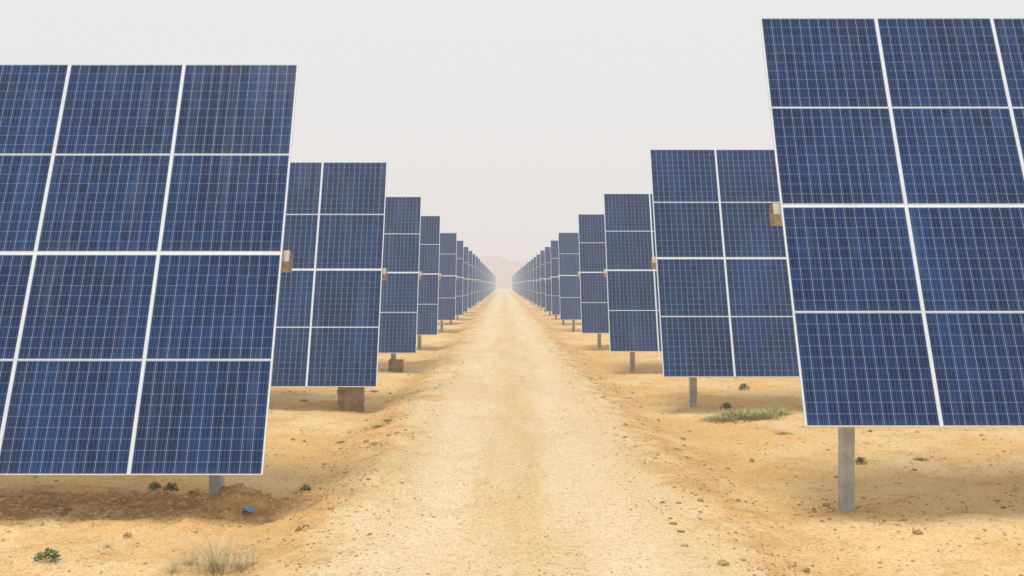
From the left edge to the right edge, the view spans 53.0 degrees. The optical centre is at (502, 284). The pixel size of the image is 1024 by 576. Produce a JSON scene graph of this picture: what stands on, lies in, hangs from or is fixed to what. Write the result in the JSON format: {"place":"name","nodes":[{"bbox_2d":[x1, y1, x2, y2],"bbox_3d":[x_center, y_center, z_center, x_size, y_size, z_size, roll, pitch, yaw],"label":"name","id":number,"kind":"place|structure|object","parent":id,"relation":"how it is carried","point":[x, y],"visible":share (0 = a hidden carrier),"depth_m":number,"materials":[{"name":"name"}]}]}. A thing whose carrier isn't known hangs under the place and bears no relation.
{"place":"outdoors","nodes":[
{"label":"outdoors","id":0,"kind":"place"},
{"bbox_2d":[478,255,526,288],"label":"hill","id":1,"kind":"structure","parent":0,"point":[503,270],"depth_m":855.23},
{"bbox_2d":[0,289,1023,575],"bbox_3d":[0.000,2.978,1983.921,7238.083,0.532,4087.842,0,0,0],"label":"ground","id":2,"kind":"structure","parent":0,"point":[932,553],"depth_m":15.54,"materials":[{"name":"beige sand"}]},
{"bbox_2d":[31,551,44,560],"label":"desert weed","id":3,"kind":"object","parent":2,"relation":"on","point":[37,555],"visible":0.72,"depth_m":11.50,"materials":[{"name":"green plant"}]},
{"bbox_2d":[34,547,60,562],"bbox_3d":[-5.037,2.990,11.415,0.262,0.149,0.276,0,0,17],"label":"desert weed","id":4,"kind":"object","parent":2,"relation":"on","point":[54,555],"visible":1,"depth_m":11.39,"materials":[{"name":"green plant"}]},
{"bbox_2d":[0,64,298,497],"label":"solar tracker","id":5,"kind":"object","parent":2,"relation":"on","point":[145,259],"visible":0.98,"depth_m":14.26,"materials":[{"name":"glass"}]},
{"bbox_2d":[148,481,161,489],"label":"desert weed","id":6,"kind":"object","parent":2,"relation":"on","point":[158,485],"visible":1,"depth_m":15.57,"materials":[{"name":"green plant"}]},
{"bbox_2d":[152,556,187,575],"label":"grass tuft","id":7,"kind":"object","parent":2,"relation":"on","point":[172,568],"visible":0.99,"depth_m":10.99,"materials":[{"name":"beige plant"}]},
{"bbox_2d":[163,482,178,490],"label":"desert weed","id":8,"kind":"object","parent":2,"relation":"on","point":[170,486],"visible":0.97,"depth_m":15.38,"materials":[{"name":"green plant"}]},
{"bbox_2d":[161,546,220,566],"bbox_3d":[-3.399,2.964,11.310,0.729,0.239,0.631,0,0,31],"label":"grass tuft","id":9,"kind":"object","parent":2,"relation":"on","point":[191,562],"visible":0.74,"depth_m":11.30,"materials":[{"name":"beige plant"}]},
{"bbox_2d":[147,520,286,575],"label":"grass tuft","id":10,"kind":"object","parent":2,"relation":"on","point":[215,568],"visible":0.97,"depth_m":11.07,"materials":[{"name":"beige plant"}]},
{"bbox_2d":[207,536,283,573],"bbox_3d":[-2.697,2.863,10.960,1.093,0.359,0.946,0,0,43],"label":"grass tuft","id":11,"kind":"object","parent":2,"relation":"on","point":[247,563],"visible":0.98,"depth_m":10.94,"materials":[{"name":"beige plant"}]},
{"bbox_2d":[242,508,254,512],"bbox_3d":[-3.445,3.046,13.898,0.175,0.056,0.112,0,0,0],"label":"plastic scrap","id":12,"kind":"object","parent":2,"relation":"on","point":[250,510],"visible":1,"depth_m":13.88,"materials":[{"name":"blue plastic"}]},
{"bbox_2d":[298,485,311,491],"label":"desert weed","id":13,"kind":"object","parent":2,"relation":"on","point":[308,488],"visible":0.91,"depth_m":14.97,"materials":[{"name":"green plant"}]},
{"bbox_2d":[271,162,386,386],"bbox_3d":[-9.956,0.244,26.234,13.939,7.014,2.380,0,0,0],"label":"solar tracker","id":14,"kind":"object","parent":2,"relation":"on","point":[328,319],"visible":0.3,"depth_m":26.12,"materials":[{"name":"glass"}]},
{"bbox_2d":[337,387,364,412],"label":"concrete block","id":15,"kind":"structure","parent":2,"relation":"on","point":[351,398],"depth_m":25.47,"materials":[{"name":"brown concrete"}]},
{"bbox_2d":[370,422,386,427],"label":"grass tuft","id":16,"kind":"object","parent":2,"relation":"on","point":[379,425],"visible":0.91,"depth_m":21.73,"materials":[{"name":"plant"}]},
{"bbox_2d":[388,359,403,371],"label":"concrete block","id":17,"kind":"structure","parent":2,"relation":"on","point":[396,365],"depth_m":37.12,"materials":[{"name":"concrete"}]},
{"bbox_2d":[378,197,421,358],"bbox_3d":[-9.956,0.199,37.684,13.939,7.043,2.380,0,0,0],"label":"solar tracker","id":18,"kind":"object","parent":2,"relation":"on","point":[399,300],"visible":0.1,"depth_m":37.61,"materials":[{"name":"glass"}]},
{"bbox_2d":[417,216,440,349],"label":"solar tracker","id":19,"kind":"object","parent":2,"relation":"on","point":[428,294],"visible":0.04,"depth_m":49.44,"materials":[{"name":"glass"}]},
{"bbox_2d":[438,233,457,331],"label":"solar tracker","id":20,"kind":"object","parent":2,"relation":"on","point":[447,281],"visible":0.1,"depth_m":67.55,"materials":[{"name":"glass"}]},
{"bbox_2d":[450,241,463,324],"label":"solar tracker","id":21,"kind":"object","parent":2,"relation":"on","point":[459,281],"visible":0.08,"depth_m":79.24,"materials":[{"name":"glass"}]},
{"bbox_2d":[457,247,468,318],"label":"solar tracker","id":22,"kind":"object","parent":2,"relation":"on","point":[465,276],"visible":0.07,"depth_m":91.03,"materials":[{"name":"glass"}]},
{"bbox_2d":[462,251,472,314],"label":"solar tracker","id":23,"kind":"object","parent":2,"relation":"on","point":[470,280],"visible":0.1,"depth_m":102.79,"materials":[{"name":"glass"}]},
{"bbox_2d":[466,254,475,312],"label":"solar tracker","id":24,"kind":"object","parent":2,"relation":"on","point":[473,278],"visible":0.06,"depth_m":114.32,"materials":[{"name":"glass"}]},
{"bbox_2d":[469,256,478,309],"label":"solar tracker","id":25,"kind":"object","parent":2,"relation":"on","point":[477,280],"visible":0.06,"depth_m":126.17,"materials":[{"name":"glass"}]},
{"bbox_2d":[472,259,480,307],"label":"solar tracker","id":26,"kind":"object","parent":2,"relation":"on","point":[479,281],"visible":0.08,"depth_m":137.97,"materials":[{"name":"glass"}]},
{"bbox_2d":[475,262,482,305],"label":"solar tracker","id":27,"kind":"object","parent":2,"relation":"on","point":[481,282],"visible":0.06,"depth_m":149.81,"materials":[{"name":"metal"}]},
{"bbox_2d":[477,263,483,303],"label":"solar tracker","id":28,"kind":"object","parent":2,"relation":"on","point":[483,282],"visible":0.04,"depth_m":161.17,"materials":[{"name":"glass"}]},
{"bbox_2d":[479,264,484,302],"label":"solar tracker","id":29,"kind":"object","parent":2,"relation":"on","point":[484,281],"visible":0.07,"depth_m":172.87,"materials":[{"name":"glass"}]},
{"bbox_2d":[480,266,485,301],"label":"solar tracker","id":30,"kind":"object","parent":2,"relation":"on","point":[485,282],"visible":0.06,"depth_m":184.70,"materials":[{"name":"metal"}]},
{"bbox_2d":[483,268,487,299],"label":"solar tracker","id":31,"kind":"object","parent":2,"relation":"on","point":[487,283],"visible":0.05,"depth_m":208.12,"materials":[{"name":"metal"}]},
{"bbox_2d":[486,267,486,296],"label":"solar tracker","id":32,"kind":"object","parent":2,"relation":"on","point":[486,281],"visible":0.04,"depth_m":196.40,"materials":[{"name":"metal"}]},
{"bbox_2d":[521,268,526,299],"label":"solar tracker","id":33,"kind":"object","parent":2,"relation":"on","point":[521,281],"visible":0.06,"depth_m":208.26,"materials":[{"name":"metal"}]},
{"bbox_2d":[522,267,527,300],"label":"solar tracker","id":34,"kind":"object","parent":2,"relation":"on","point":[523,280],"visible":0.04,"depth_m":196.37,"materials":[{"name":"metal"}]},
{"bbox_2d":[523,266,529,301],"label":"solar tracker","id":35,"kind":"object","parent":2,"relation":"on","point":[524,282],"visible":0.07,"depth_m":184.51,"materials":[{"name":"metal"}]},
{"bbox_2d":[525,264,530,302],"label":"solar tracker","id":36,"kind":"object","parent":2,"relation":"on","point":[526,282],"visible":0.06,"depth_m":173.03,"materials":[{"name":"glass"}]},
{"bbox_2d":[526,262,532,304],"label":"solar tracker","id":37,"kind":"object","parent":2,"relation":"on","point":[527,280],"visible":0.06,"depth_m":161.24,"materials":[{"name":"glass"}]},
{"bbox_2d":[528,261,535,305],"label":"solar tracker","id":38,"kind":"object","parent":2,"relation":"on","point":[529,282],"visible":0.07,"depth_m":149.76,"materials":[{"name":"glass"}]},
{"bbox_2d":[530,259,538,307],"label":"solar tracker","id":39,"kind":"object","parent":2,"relation":"on","point":[532,289],"visible":0.04,"depth_m":137.74,"materials":[{"name":"metal"}]},
{"bbox_2d":[533,257,541,309],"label":"solar tracker","id":40,"kind":"object","parent":2,"relation":"on","point":[535,279],"visible":0.07,"depth_m":126.08,"materials":[{"name":"metal"}]},
{"bbox_2d":[536,254,545,311],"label":"solar tracker","id":41,"kind":"object","parent":2,"relation":"on","point":[538,281],"visible":0.09,"depth_m":114.25,"materials":[{"name":"glass"}]},
{"bbox_2d":[539,250,550,314],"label":"solar tracker","id":42,"kind":"object","parent":2,"relation":"on","point":[542,275],"visible":0.12,"depth_m":102.64,"materials":[{"name":"glass"}]},
{"bbox_2d":[544,247,556,319],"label":"solar tracker","id":43,"kind":"object","parent":2,"relation":"on","point":[547,281],"visible":0.05,"depth_m":91.12,"materials":[{"name":"metal"}]},
{"bbox_2d":[550,240,564,324],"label":"solar tracker","id":44,"kind":"object","parent":2,"relation":"on","point":[555,291],"visible":0.06,"depth_m":79.27,"materials":[{"name":"glass"}]},
{"bbox_2d":[558,233,580,331],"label":"solar tracker","id":45,"kind":"object","parent":2,"relation":"on","point":[569,285],"visible":0.12,"depth_m":67.55,"materials":[{"name":"glass"}]},
{"bbox_2d":[577,214,608,348],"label":"solar tracker","id":46,"kind":"object","parent":2,"relation":"on","point":[593,283],"visible":0.06,"depth_m":49.45,"materials":[{"name":"glass"}]},
{"bbox_2d":[603,194,661,371],"bbox_3d":[10.636,0.188,37.285,13.939,7.180,2.379,0,0,0],"label":"solar tracker","id":47,"kind":"object","parent":2,"relation":"on","point":[629,274],"visible":0.2,"depth_m":37.20,"materials":[{"name":"glass"}]},
{"bbox_2d":[699,412,747,423],"bbox_3d":[4.969,3.007,23.322,1.398,0.221,1.320,0,0,38],"label":"grass tuft","id":48,"kind":"object","parent":2,"relation":"on","point":[717,419],"visible":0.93,"depth_m":23.22,"materials":[{"name":"plant"}]},
{"bbox_2d":[649,149,798,406],"bbox_3d":[10.716,0.067,25.785,13.939,7.219,2.379,0,0,0],"label":"solar tracker","id":49,"kind":"object","parent":2,"relation":"on","point":[719,262],"visible":0.29,"depth_m":25.68,"materials":[{"name":"glass"}]},
{"bbox_2d":[720,402,731,409],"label":"desert weed","id":50,"kind":"object","parent":2,"relation":"on","point":[725,406],"visible":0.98,"depth_m":25.61,"materials":[{"name":"green plant"}]},
{"bbox_2d":[708,409,746,416],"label":"grass tuft","id":51,"kind":"object","parent":2,"relation":"on","point":[726,414],"visible":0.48,"depth_m":24.26,"materials":[{"name":"plant"}]},
{"bbox_2d":[706,408,770,421],"bbox_3d":[5.387,2.989,23.715,1.716,0.287,1.817,0,0,-19],"label":"grass tuft","id":52,"kind":"object","parent":2,"relation":"on","point":[740,417],"visible":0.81,"depth_m":23.57,"materials":[{"name":"plant"}]},
{"bbox_2d":[738,383,748,389],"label":"desert weed","id":53,"kind":"object","parent":2,"relation":"on","point":[742,386],"visible":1,"depth_m":30.51,"materials":[{"name":"green plant"}]},
{"bbox_2d":[730,406,769,414],"bbox_3d":[6.002,3.028,24.587,1.254,0.210,1.328,0,0,6],"label":"grass tuft","id":54,"kind":"object","parent":2,"relation":"on","point":[748,409],"visible":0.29,"depth_m":24.76,"materials":[{"name":"plant"}]},
{"bbox_2d":[728,406,786,420],"bbox_3d":[5.891,2.982,23.797,1.607,0.254,1.518,0,0,29],"label":"grass tuft","id":55,"kind":"object","parent":2,"relation":"on","point":[764,414],"visible":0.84,"depth_m":23.74,"materials":[{"name":"plant"}]},
{"bbox_2d":[754,406,796,416],"bbox_3d":[6.435,2.989,24.396,1.320,0.221,1.398,0,0,-35],"label":"grass tuft","id":56,"kind":"object","parent":2,"relation":"on","point":[783,412],"visible":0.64,"depth_m":24.39,"materials":[{"name":"plant"}]},
{"bbox_2d":[776,430,792,434],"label":"grass tuft","id":57,"kind":"object","parent":2,"relation":"on","point":[782,433],"visible":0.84,"depth_m":21.46,"materials":[{"name":"beige plant"}]},
{"bbox_2d":[855,456,866,463],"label":"desert weed","id":58,"kind":"object","parent":2,"relation":"on","point":[861,459],"visible":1,"depth_m":18.04,"materials":[{"name":"green plant"}]},
{"bbox_2d":[760,18,1023,511],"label":"solar tracker","id":59,"kind":"object","parent":2,"relation":"on","point":[897,212],"visible":0.96,"depth_m":14.09,"materials":[{"name":"glass"}]},
{"bbox_2d":[913,457,928,460],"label":"grass tuft","id":60,"kind":"object","parent":2,"relation":"on","point":[920,458],"visible":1,"depth_m":18.39,"materials":[{"name":"beige plant"}]},
{"bbox_2d":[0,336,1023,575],"bbox_3d":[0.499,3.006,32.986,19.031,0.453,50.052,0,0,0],"label":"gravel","id":61,"kind":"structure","parent":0,"point":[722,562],"depth_m":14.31,"materials":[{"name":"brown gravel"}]},
{"bbox_2d":[0,0,1023,262],"label":"sky","id":62,"kind":"structure","parent":0,"point":[510,121],"materials":[{"name":"white"}]},
{"bbox_2d":[296,289,752,575],"bbox_3d":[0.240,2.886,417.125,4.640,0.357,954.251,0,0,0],"label":"road","id":63,"kind":"structure","parent":0,"point":[503,318],"depth_m":14.57,"materials":[{"name":"beige sand"}]}
]}

